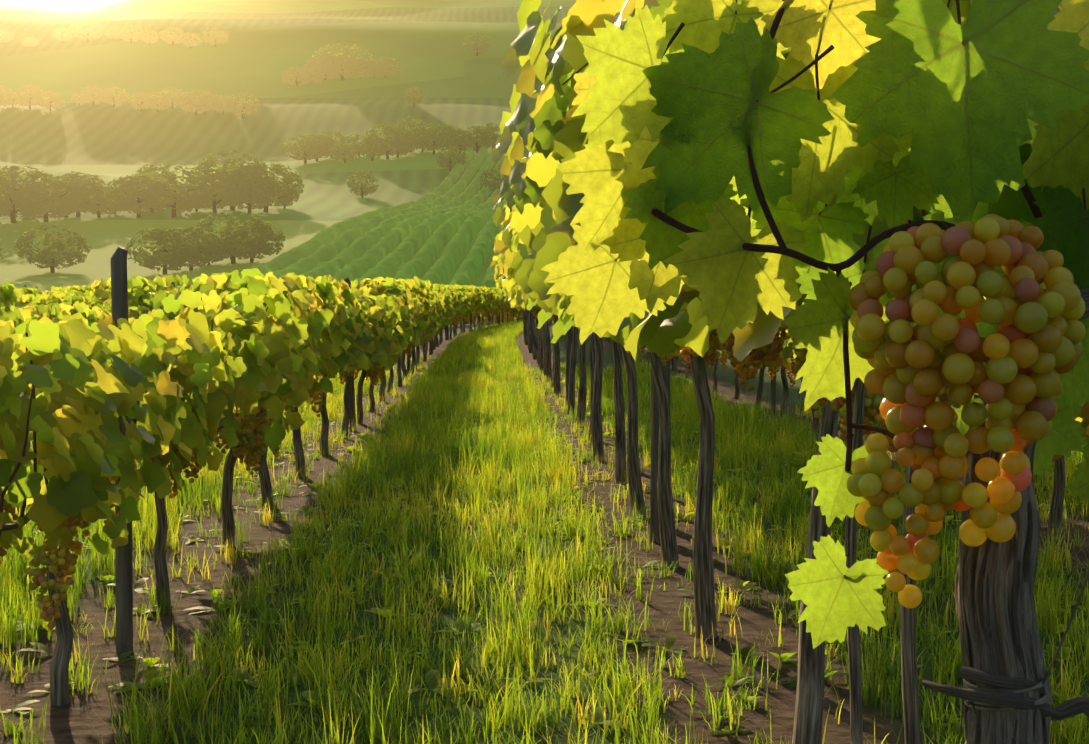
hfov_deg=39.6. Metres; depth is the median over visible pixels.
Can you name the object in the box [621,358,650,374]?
grass tuft patch
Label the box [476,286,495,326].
vine
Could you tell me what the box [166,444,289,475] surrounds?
grass tuft patch
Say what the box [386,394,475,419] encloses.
grass tuft patch
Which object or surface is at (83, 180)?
tree
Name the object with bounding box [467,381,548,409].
grass tuft patch
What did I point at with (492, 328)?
grass tuft patch
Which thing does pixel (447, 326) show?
post
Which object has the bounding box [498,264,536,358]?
vine
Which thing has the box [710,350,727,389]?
vine
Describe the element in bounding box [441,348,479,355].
grass tuft patch
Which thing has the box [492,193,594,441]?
vine
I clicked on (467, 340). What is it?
grass tuft patch
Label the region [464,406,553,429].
grass tuft patch
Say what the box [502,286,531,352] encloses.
vine
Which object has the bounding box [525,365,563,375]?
grass tuft
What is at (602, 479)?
grass tuft
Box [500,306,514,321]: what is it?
vine
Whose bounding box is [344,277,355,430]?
post
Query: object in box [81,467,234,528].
grass tuft patch
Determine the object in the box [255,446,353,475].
grass tuft
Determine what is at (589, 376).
grass tuft patch
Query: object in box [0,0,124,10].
sky
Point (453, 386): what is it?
grass tuft patch
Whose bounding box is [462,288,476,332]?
vine
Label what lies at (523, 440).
grass tuft patch
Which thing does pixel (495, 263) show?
vine
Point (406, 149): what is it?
tree
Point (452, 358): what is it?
grass tuft patch
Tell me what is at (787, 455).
grass tuft patch
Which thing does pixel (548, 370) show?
vine
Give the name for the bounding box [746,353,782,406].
vine
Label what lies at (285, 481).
grass tuft
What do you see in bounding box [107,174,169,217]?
tree
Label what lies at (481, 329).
grass tuft patch
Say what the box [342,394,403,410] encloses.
grass tuft
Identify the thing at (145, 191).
tree
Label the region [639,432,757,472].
grass tuft patch
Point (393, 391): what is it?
grass tuft
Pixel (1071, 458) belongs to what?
grass tuft patch
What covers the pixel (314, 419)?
grass tuft patch
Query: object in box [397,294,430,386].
vine
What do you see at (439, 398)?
grass tuft patch
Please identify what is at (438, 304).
vine
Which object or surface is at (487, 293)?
vine
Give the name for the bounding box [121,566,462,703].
grass tuft patch
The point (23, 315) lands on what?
vine
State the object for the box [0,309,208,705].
vine
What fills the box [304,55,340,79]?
tree
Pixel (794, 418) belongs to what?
grass tuft
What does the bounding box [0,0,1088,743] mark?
terrain ground
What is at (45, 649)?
grass tuft
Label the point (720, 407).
grass tuft patch
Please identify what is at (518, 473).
grass tuft patch
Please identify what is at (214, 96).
tree
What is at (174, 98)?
tree
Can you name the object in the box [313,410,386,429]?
grass tuft
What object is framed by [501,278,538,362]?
vine
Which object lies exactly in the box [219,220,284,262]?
tree
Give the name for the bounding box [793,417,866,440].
grass tuft
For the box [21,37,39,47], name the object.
tree
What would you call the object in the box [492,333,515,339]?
grass tuft patch
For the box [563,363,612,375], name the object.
grass tuft patch
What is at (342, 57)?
tree
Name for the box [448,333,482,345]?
grass tuft patch
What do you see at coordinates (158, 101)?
tree
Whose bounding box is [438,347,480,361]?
grass tuft patch
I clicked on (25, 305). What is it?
vine
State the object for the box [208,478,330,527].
grass tuft
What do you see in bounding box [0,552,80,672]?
grass tuft patch
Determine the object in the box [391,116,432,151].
tree
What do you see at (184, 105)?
tree
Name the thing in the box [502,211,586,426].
vine
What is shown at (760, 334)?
vine
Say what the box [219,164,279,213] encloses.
tree
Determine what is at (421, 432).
grass tuft patch
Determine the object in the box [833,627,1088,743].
grass tuft patch
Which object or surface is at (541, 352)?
vine
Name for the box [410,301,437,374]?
vine
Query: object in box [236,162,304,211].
tree
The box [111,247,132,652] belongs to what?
post
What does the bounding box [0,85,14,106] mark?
tree
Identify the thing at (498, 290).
vine
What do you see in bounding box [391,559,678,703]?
grass tuft patch
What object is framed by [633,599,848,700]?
grass tuft
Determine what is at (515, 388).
grass tuft patch
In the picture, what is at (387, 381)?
grass tuft
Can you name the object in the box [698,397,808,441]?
grass tuft patch
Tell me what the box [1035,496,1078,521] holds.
grass tuft
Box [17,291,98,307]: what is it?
vine
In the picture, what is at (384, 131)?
tree
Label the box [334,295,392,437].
vine
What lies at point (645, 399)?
grass tuft patch
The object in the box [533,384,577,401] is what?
grass tuft
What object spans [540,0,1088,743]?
vine
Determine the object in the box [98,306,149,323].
vine
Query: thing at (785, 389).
vine
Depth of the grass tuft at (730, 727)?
3.76 m
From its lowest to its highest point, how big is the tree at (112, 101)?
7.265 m
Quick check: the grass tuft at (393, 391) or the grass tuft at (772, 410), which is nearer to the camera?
the grass tuft at (772, 410)
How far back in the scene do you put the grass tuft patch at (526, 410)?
13.31 m
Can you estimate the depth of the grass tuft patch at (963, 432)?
10.87 m
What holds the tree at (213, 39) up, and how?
on the terrain ground
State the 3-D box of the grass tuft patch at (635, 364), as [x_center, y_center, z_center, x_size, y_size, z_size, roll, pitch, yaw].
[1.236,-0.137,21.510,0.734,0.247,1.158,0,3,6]
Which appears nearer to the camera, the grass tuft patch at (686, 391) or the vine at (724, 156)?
the vine at (724, 156)
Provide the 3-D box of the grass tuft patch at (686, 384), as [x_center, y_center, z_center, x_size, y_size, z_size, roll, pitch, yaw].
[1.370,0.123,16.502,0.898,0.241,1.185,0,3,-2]
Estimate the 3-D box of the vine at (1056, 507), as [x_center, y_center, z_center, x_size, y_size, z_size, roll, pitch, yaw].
[2.310,0.200,6.801,0.770,1.295,1.199,-2,3,-2]
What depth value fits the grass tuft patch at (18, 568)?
5.53 m
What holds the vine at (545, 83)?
on the terrain ground
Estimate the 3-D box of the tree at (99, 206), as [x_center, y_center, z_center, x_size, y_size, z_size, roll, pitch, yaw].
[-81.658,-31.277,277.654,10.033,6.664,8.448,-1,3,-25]
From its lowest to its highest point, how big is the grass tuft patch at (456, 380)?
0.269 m
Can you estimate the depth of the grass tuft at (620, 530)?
6.63 m
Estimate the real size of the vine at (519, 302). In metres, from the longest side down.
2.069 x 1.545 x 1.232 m
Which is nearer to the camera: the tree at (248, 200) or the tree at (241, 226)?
the tree at (241, 226)
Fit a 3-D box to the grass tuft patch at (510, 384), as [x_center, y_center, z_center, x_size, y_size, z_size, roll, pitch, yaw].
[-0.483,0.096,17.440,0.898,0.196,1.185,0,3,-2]
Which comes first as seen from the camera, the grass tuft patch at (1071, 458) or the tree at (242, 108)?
the grass tuft patch at (1071, 458)
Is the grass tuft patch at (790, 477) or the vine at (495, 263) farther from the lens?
the vine at (495, 263)
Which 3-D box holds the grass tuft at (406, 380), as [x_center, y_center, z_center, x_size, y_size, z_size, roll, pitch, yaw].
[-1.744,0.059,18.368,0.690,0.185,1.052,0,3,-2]
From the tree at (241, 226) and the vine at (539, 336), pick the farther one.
the tree at (241, 226)
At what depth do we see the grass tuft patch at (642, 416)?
12.38 m
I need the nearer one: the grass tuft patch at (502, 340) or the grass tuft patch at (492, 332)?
the grass tuft patch at (502, 340)
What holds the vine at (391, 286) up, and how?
on the terrain ground
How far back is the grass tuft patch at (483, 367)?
21.42 m
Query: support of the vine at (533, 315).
on the terrain ground
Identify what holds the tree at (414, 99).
on the terrain ground
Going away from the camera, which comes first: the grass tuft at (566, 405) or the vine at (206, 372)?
the vine at (206, 372)
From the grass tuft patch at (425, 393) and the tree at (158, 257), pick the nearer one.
the grass tuft patch at (425, 393)
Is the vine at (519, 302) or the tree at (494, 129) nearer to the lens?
the vine at (519, 302)
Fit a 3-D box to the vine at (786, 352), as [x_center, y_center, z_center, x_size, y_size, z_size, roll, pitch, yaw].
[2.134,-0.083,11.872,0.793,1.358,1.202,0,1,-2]
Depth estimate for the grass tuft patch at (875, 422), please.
12.32 m
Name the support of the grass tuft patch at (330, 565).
on the terrain ground
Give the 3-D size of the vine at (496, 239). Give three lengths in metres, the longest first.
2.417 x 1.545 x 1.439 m
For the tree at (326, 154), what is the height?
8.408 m
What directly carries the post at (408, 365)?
on the terrain ground
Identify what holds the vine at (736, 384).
on the terrain ground
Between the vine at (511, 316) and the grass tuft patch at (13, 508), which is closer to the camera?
the grass tuft patch at (13, 508)
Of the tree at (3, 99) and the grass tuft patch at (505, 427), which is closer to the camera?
the grass tuft patch at (505, 427)
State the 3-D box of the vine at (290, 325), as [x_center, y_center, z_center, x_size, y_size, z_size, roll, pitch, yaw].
[-1.291,0.253,6.339,0.705,1.216,1.254,0,4,-2]
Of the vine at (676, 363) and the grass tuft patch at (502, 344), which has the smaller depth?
the vine at (676, 363)
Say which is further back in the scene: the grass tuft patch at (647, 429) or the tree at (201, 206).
the tree at (201, 206)
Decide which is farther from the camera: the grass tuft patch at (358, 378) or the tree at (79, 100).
the tree at (79, 100)
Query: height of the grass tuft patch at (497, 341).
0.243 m
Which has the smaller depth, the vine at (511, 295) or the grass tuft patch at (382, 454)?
the grass tuft patch at (382, 454)
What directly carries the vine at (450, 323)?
on the terrain ground
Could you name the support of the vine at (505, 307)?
on the terrain ground
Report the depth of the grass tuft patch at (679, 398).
14.52 m
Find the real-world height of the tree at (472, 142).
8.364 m
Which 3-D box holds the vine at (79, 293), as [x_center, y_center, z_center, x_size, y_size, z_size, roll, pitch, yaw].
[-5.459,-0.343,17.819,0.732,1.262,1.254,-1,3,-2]
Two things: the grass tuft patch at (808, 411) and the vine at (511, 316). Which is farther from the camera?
the vine at (511, 316)
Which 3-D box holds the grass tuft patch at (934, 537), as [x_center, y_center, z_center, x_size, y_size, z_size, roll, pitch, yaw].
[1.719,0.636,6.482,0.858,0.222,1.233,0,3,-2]
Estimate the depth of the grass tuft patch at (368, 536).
6.41 m
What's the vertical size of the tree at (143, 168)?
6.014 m
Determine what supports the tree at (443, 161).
on the terrain ground
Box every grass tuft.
[0,598,219,701]
[0,662,167,743]
[74,546,271,622]
[167,503,312,567]
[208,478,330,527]
[232,459,343,498]
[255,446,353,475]
[281,430,371,457]
[301,420,381,441]
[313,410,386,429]
[327,400,393,419]
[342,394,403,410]
[354,387,407,402]
[363,382,413,395]
[366,378,417,390]
[379,374,426,384]
[386,368,423,380]
[388,368,427,375]
[395,363,431,372]
[405,354,438,361]
[405,359,429,368]
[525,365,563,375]
[526,368,565,379]
[532,377,575,389]
[533,374,565,384]
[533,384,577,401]
[535,382,578,395]
[540,407,610,429]
[542,395,590,409]
[546,400,602,418]
[553,417,615,441]
[556,432,626,456]
[557,457,672,497]
[562,443,647,472]
[583,482,695,526]
[593,507,726,563]
[593,535,775,621]
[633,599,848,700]
[688,670,924,743]
[746,400,807,418]
[765,409,819,426]
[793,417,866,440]
[892,463,957,479]
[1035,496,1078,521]
[1039,503,1088,559]
[1065,542,1088,569]
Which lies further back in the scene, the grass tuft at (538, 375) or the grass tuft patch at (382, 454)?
the grass tuft at (538, 375)
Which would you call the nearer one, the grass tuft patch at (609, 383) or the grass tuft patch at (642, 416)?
the grass tuft patch at (642, 416)
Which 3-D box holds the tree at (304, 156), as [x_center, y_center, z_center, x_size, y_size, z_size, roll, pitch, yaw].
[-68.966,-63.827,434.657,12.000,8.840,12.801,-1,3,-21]
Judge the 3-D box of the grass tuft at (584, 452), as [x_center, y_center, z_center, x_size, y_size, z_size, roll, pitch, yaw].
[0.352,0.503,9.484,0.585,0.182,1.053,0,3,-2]
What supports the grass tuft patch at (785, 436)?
on the terrain ground
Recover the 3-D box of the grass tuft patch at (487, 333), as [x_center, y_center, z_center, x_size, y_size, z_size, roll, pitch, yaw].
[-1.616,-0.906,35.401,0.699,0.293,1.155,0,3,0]
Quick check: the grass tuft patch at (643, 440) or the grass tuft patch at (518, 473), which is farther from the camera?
the grass tuft patch at (643, 440)
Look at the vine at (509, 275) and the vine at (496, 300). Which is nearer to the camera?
the vine at (509, 275)
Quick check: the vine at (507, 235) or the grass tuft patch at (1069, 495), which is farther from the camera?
the vine at (507, 235)
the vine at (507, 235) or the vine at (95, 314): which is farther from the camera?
the vine at (507, 235)
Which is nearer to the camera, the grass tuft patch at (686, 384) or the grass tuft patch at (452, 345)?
the grass tuft patch at (686, 384)
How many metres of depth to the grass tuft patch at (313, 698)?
3.65 m
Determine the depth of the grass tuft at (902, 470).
8.84 m
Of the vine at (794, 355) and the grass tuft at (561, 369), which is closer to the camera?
the vine at (794, 355)
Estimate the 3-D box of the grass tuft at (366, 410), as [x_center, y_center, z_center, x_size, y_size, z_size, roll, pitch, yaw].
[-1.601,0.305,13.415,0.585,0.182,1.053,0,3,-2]
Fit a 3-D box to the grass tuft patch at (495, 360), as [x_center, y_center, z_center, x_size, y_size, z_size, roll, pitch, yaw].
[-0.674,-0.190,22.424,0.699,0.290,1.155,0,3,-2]
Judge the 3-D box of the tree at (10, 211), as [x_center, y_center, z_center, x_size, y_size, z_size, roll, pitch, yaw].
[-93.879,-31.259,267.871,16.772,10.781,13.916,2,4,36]
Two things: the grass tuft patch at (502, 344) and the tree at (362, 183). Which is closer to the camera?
the grass tuft patch at (502, 344)
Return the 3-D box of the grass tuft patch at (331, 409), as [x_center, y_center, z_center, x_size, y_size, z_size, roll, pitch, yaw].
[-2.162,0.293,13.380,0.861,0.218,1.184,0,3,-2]
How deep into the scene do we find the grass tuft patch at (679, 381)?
17.47 m
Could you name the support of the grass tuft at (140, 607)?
on the terrain ground
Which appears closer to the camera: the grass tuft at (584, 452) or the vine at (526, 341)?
the grass tuft at (584, 452)
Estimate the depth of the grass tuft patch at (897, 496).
7.34 m
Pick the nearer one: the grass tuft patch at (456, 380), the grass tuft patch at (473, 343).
the grass tuft patch at (456, 380)
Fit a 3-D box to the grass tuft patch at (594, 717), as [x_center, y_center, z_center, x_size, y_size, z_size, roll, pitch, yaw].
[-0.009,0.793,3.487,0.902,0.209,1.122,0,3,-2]
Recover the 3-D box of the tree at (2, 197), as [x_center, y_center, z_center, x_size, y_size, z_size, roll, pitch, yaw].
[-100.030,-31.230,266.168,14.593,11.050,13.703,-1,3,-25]
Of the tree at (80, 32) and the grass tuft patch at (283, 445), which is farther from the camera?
the tree at (80, 32)
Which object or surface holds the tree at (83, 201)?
on the terrain ground
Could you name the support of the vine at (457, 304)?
on the terrain ground
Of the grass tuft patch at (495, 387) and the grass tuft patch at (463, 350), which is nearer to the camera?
the grass tuft patch at (495, 387)
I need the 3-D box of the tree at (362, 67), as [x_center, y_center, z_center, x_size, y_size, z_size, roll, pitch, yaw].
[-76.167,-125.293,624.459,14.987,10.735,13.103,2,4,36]
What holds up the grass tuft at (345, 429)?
on the terrain ground
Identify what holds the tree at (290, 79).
on the terrain ground
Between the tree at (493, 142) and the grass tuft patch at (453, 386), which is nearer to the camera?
the grass tuft patch at (453, 386)
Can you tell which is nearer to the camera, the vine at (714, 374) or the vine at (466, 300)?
the vine at (714, 374)
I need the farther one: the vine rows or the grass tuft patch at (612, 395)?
the vine rows
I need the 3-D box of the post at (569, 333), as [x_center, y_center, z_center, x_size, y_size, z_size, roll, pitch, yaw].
[0.244,-0.606,14.218,0.091,2.504,0.097,1,1,14]
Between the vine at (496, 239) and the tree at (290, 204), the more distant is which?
the tree at (290, 204)
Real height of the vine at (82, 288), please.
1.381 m
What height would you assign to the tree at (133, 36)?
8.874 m
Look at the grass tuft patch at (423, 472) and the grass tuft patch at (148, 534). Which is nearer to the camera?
the grass tuft patch at (148, 534)
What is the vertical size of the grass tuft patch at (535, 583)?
0.237 m
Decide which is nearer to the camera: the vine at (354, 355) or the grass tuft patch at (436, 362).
the vine at (354, 355)
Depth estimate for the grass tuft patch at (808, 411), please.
13.60 m
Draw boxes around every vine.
[0,280,22,325]
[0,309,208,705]
[1,304,63,396]
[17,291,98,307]
[17,303,55,317]
[18,287,41,306]
[23,298,111,326]
[42,290,106,309]
[51,285,93,292]
[81,323,268,605]
[91,275,193,319]
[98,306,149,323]
[139,287,326,546]
[178,268,338,504]
[282,274,355,476]
[317,287,374,454]
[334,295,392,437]
[351,276,419,401]
[354,294,406,423]
[361,305,412,411]
[387,297,422,393]
[397,279,435,380]
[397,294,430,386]
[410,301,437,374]
[414,306,436,369]
[416,284,441,365]
[422,299,445,361]
[425,292,446,357]
[429,287,454,354]
[433,285,458,349]
[436,284,457,346]
[439,302,453,344]
[441,297,456,341]
[445,293,460,339]
[447,284,472,333]
[449,297,465,338]
[453,291,470,336]
[457,296,471,333]
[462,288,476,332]
[468,285,486,330]
[474,296,487,329]
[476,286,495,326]
[476,313,487,323]
[478,289,492,327]
[485,292,499,324]
[488,293,504,323]
[489,237,526,342]
[492,111,644,517]
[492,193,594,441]
[492,287,507,323]
[493,234,528,349]
[494,203,551,381]
[497,270,528,344]
[498,197,560,395]
[498,231,534,355]
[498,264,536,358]
[499,84,690,567]
[499,166,603,460]
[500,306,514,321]
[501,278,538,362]
[502,0,766,638]
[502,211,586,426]
[502,253,553,387]
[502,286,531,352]
[502,302,510,323]
[504,310,517,321]
[505,287,540,367]
[506,291,543,371]
[508,290,545,376]
[513,252,541,309]
[514,192,626,483]
[514,284,577,413]
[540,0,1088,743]
[582,0,1062,743]
[674,356,678,372]
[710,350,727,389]
[718,349,743,397]
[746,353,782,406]
[764,348,792,417]
[772,330,819,430]
[789,338,852,441]
[962,393,983,428]
[963,296,1084,531]
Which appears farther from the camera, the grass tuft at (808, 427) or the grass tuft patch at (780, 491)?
the grass tuft at (808, 427)
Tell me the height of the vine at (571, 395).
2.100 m
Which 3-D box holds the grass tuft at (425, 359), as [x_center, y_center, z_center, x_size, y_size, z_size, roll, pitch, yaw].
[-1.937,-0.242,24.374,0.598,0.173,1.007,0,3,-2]
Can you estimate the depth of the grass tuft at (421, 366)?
22.09 m
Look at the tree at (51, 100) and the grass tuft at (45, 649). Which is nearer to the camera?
the grass tuft at (45, 649)
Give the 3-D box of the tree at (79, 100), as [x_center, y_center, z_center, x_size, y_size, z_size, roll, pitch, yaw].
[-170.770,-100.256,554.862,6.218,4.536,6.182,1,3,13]
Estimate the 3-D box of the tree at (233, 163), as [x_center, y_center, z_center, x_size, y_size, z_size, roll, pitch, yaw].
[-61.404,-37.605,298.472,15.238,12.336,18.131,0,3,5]
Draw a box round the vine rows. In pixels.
[238,146,506,286]
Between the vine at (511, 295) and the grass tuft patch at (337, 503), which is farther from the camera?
the vine at (511, 295)
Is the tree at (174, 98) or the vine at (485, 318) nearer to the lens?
the vine at (485, 318)
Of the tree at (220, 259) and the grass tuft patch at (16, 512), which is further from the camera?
the tree at (220, 259)
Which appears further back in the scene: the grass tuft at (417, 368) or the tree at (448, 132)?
the tree at (448, 132)
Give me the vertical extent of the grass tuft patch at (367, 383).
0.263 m
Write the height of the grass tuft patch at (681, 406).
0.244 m
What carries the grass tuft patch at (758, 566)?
on the terrain ground
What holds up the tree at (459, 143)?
on the terrain ground
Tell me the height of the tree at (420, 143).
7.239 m
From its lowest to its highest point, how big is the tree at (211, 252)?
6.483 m
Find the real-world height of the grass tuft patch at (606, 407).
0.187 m
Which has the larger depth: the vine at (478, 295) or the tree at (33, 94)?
the tree at (33, 94)
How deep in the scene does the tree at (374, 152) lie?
428.62 m
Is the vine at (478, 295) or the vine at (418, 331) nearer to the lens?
the vine at (418, 331)
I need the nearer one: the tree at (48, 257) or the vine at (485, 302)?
the vine at (485, 302)
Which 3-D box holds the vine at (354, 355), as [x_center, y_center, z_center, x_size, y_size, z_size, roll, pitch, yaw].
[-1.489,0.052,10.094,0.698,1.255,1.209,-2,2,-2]
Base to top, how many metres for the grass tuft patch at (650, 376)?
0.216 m
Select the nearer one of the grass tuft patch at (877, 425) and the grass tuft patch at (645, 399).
the grass tuft patch at (877, 425)
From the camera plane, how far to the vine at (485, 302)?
42.70 m
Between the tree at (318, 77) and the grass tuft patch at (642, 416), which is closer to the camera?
the grass tuft patch at (642, 416)
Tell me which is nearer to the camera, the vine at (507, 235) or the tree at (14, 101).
the vine at (507, 235)
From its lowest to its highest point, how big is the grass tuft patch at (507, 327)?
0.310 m
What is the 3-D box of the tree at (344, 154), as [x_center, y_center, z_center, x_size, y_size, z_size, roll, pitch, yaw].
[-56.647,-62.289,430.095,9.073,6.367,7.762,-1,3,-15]
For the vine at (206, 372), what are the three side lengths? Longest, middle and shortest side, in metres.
1.209 x 1.086 x 0.604 m
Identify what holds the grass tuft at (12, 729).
on the terrain ground
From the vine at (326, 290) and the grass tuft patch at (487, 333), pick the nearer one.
the vine at (326, 290)
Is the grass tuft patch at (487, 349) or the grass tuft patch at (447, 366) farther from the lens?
the grass tuft patch at (487, 349)
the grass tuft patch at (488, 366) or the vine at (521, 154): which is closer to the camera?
the vine at (521, 154)
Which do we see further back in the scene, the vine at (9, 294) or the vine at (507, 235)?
the vine at (507, 235)
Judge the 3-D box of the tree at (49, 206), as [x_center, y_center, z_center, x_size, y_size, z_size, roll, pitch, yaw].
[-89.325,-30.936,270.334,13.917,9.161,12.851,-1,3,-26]
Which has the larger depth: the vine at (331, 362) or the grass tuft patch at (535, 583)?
the vine at (331, 362)
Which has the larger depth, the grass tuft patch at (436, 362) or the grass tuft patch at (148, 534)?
the grass tuft patch at (436, 362)
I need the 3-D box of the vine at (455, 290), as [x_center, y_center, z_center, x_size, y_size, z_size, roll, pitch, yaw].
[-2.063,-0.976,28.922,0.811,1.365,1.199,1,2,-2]
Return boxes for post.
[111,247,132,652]
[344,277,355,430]
[407,352,409,376]
[446,324,448,339]
[532,313,532,348]
[565,326,573,404]
[650,359,669,542]
[671,354,674,370]
[770,367,775,412]
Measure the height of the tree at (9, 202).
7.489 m
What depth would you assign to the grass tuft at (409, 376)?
19.18 m
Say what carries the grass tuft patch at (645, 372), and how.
on the terrain ground
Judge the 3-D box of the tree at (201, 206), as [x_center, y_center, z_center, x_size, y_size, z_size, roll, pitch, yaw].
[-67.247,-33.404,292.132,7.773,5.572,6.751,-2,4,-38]
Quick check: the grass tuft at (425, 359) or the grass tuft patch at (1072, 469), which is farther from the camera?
the grass tuft at (425, 359)
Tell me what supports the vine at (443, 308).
on the terrain ground
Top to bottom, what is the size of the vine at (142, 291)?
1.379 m
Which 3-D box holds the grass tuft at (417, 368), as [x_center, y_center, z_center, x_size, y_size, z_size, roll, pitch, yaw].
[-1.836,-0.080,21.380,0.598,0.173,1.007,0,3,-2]
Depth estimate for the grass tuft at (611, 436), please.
11.35 m
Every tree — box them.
[0,29,13,43]
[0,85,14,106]
[0,165,58,222]
[0,173,18,214]
[0,182,18,211]
[0,239,5,262]
[5,92,19,106]
[5,174,84,221]
[12,225,91,272]
[14,84,44,108]
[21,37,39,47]
[36,90,64,110]
[42,179,92,216]
[52,27,73,42]
[56,171,110,216]
[70,18,103,42]
[71,92,86,104]
[78,184,125,217]
[80,86,104,105]
[98,87,128,106]
[100,188,129,213]
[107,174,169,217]
[117,24,143,42]
[124,174,185,212]
[125,227,200,273]
[128,92,153,110]
[128,165,216,217]
[135,164,171,176]
[140,29,158,44]
[144,91,170,111]
[159,27,183,45]
[160,87,186,108]
[161,226,223,270]
[177,89,213,115]
[177,186,215,211]
[178,31,202,47]
[185,168,247,212]
[187,91,221,114]
[192,211,277,263]
[193,150,272,210]
[193,235,228,264]
[201,26,228,46]
[213,95,233,113]
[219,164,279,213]
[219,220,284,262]
[225,93,260,117]
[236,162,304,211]
[275,191,299,207]
[281,67,312,85]
[283,134,324,163]
[295,66,325,83]
[297,134,336,160]
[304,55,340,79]
[312,43,374,80]
[316,130,347,156]
[329,142,359,162]
[344,134,368,156]
[346,171,378,197]
[347,56,376,78]
[358,137,385,160]
[362,124,412,158]
[363,59,387,77]
[370,56,401,77]
[379,131,418,157]
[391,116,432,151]
[404,87,424,106]
[410,128,430,151]
[413,122,454,154]
[431,126,461,150]
[435,145,466,170]
[446,129,475,152]
[461,125,493,153]
[462,32,491,55]
[474,122,499,147]
[480,164,503,191]
[490,139,496,148]
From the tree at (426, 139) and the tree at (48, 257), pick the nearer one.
the tree at (48, 257)
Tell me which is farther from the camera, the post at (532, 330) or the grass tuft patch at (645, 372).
the post at (532, 330)
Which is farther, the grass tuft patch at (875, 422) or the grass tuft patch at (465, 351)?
the grass tuft patch at (465, 351)
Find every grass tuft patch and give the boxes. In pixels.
[0,487,196,566]
[0,515,145,622]
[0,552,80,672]
[1,491,35,524]
[12,504,42,532]
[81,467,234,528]
[90,635,443,743]
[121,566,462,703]
[139,458,258,498]
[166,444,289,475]
[210,429,313,457]
[214,418,320,442]
[223,524,452,617]
[254,396,343,419]
[257,496,465,565]
[265,408,334,430]
[285,386,356,410]
[303,470,468,526]
[311,383,364,402]
[320,379,368,395]
[320,441,471,497]
[330,372,378,389]
[331,370,380,385]
[338,427,466,475]
[348,641,714,743]
[352,414,472,457]
[370,409,472,442]
[377,404,476,429]
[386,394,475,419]
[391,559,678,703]
[395,386,472,410]
[396,375,474,402]
[407,520,635,621]
[409,369,480,394]
[414,369,480,388]
[420,368,478,383]
[421,364,477,379]
[425,481,614,566]
[427,353,474,374]
[429,354,480,371]
[434,355,479,367]
[436,353,479,363]
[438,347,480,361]
[440,342,481,358]
[440,442,585,496]
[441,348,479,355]
[441,466,593,525]
[445,340,482,351]
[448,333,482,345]
[449,419,579,475]
[451,335,483,344]
[453,337,483,348]
[455,418,564,456]
[458,331,483,338]
[459,414,560,441]
[464,390,552,418]
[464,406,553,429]
[466,379,545,402]
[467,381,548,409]
[468,329,489,337]
[470,378,536,394]
[471,375,535,389]
[472,324,493,334]
[472,368,531,384]
[474,357,528,375]
[474,364,532,378]
[475,324,496,331]
[476,347,523,364]
[477,352,520,366]
[477,355,515,371]
[479,347,522,359]
[480,335,517,348]
[480,344,514,355]
[481,339,519,350]
[481,342,517,352]
[482,334,516,344]
[482,346,521,358]
[483,335,517,345]
[487,332,513,340]
[489,330,516,337]
[491,327,517,335]
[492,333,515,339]
[497,324,522,333]
[560,359,605,371]
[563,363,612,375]
[564,369,613,379]
[575,371,626,383]
[575,374,638,390]
[575,374,642,394]
[586,377,650,402]
[587,387,670,409]
[589,396,678,417]
[603,403,696,428]
[607,358,650,371]
[608,412,699,441]
[613,368,675,377]
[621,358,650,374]
[623,368,683,383]
[623,369,692,387]
[626,420,737,454]
[637,373,694,395]
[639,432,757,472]
[641,379,719,401]
[670,384,738,408]
[670,392,760,418]
[671,452,799,496]
[676,463,833,523]
[682,391,778,427]
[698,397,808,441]
[712,485,892,564]
[717,411,818,454]
[722,520,955,614]
[730,424,846,472]
[763,447,905,495]
[782,560,1083,699]
[790,390,844,417]
[794,463,961,523]
[819,406,878,428]
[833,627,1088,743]
[839,410,961,434]
[856,510,1073,563]
[899,521,1088,615]
[954,406,968,428]
[956,416,968,433]
[957,414,969,435]
[1033,552,1088,679]
[1034,451,1084,492]
[1034,471,1088,516]
[1065,451,1084,466]
[1067,450,1082,467]
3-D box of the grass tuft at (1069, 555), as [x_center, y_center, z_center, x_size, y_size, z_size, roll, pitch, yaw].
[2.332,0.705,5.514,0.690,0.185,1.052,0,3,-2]
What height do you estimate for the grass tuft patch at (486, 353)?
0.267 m
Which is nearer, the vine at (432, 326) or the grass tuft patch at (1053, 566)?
the grass tuft patch at (1053, 566)
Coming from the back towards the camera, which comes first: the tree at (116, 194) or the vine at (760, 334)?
the tree at (116, 194)
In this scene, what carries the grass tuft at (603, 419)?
on the terrain ground
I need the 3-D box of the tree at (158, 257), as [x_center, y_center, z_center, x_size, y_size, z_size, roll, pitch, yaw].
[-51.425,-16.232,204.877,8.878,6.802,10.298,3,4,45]
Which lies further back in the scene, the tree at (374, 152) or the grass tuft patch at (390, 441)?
the tree at (374, 152)
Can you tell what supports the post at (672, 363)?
on the terrain ground
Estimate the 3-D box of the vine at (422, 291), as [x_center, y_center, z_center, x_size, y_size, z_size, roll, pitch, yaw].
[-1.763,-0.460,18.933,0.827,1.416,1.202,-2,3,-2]
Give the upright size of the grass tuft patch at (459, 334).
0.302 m
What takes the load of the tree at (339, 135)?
on the terrain ground
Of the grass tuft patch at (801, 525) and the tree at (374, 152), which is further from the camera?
the tree at (374, 152)
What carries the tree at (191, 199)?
on the terrain ground
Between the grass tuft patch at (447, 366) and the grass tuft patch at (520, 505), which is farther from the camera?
the grass tuft patch at (447, 366)
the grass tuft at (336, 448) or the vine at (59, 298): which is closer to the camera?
the grass tuft at (336, 448)
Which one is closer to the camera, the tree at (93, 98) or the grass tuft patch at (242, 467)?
the grass tuft patch at (242, 467)
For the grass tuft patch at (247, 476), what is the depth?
8.48 m
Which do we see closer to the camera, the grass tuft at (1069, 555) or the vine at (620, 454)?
the grass tuft at (1069, 555)

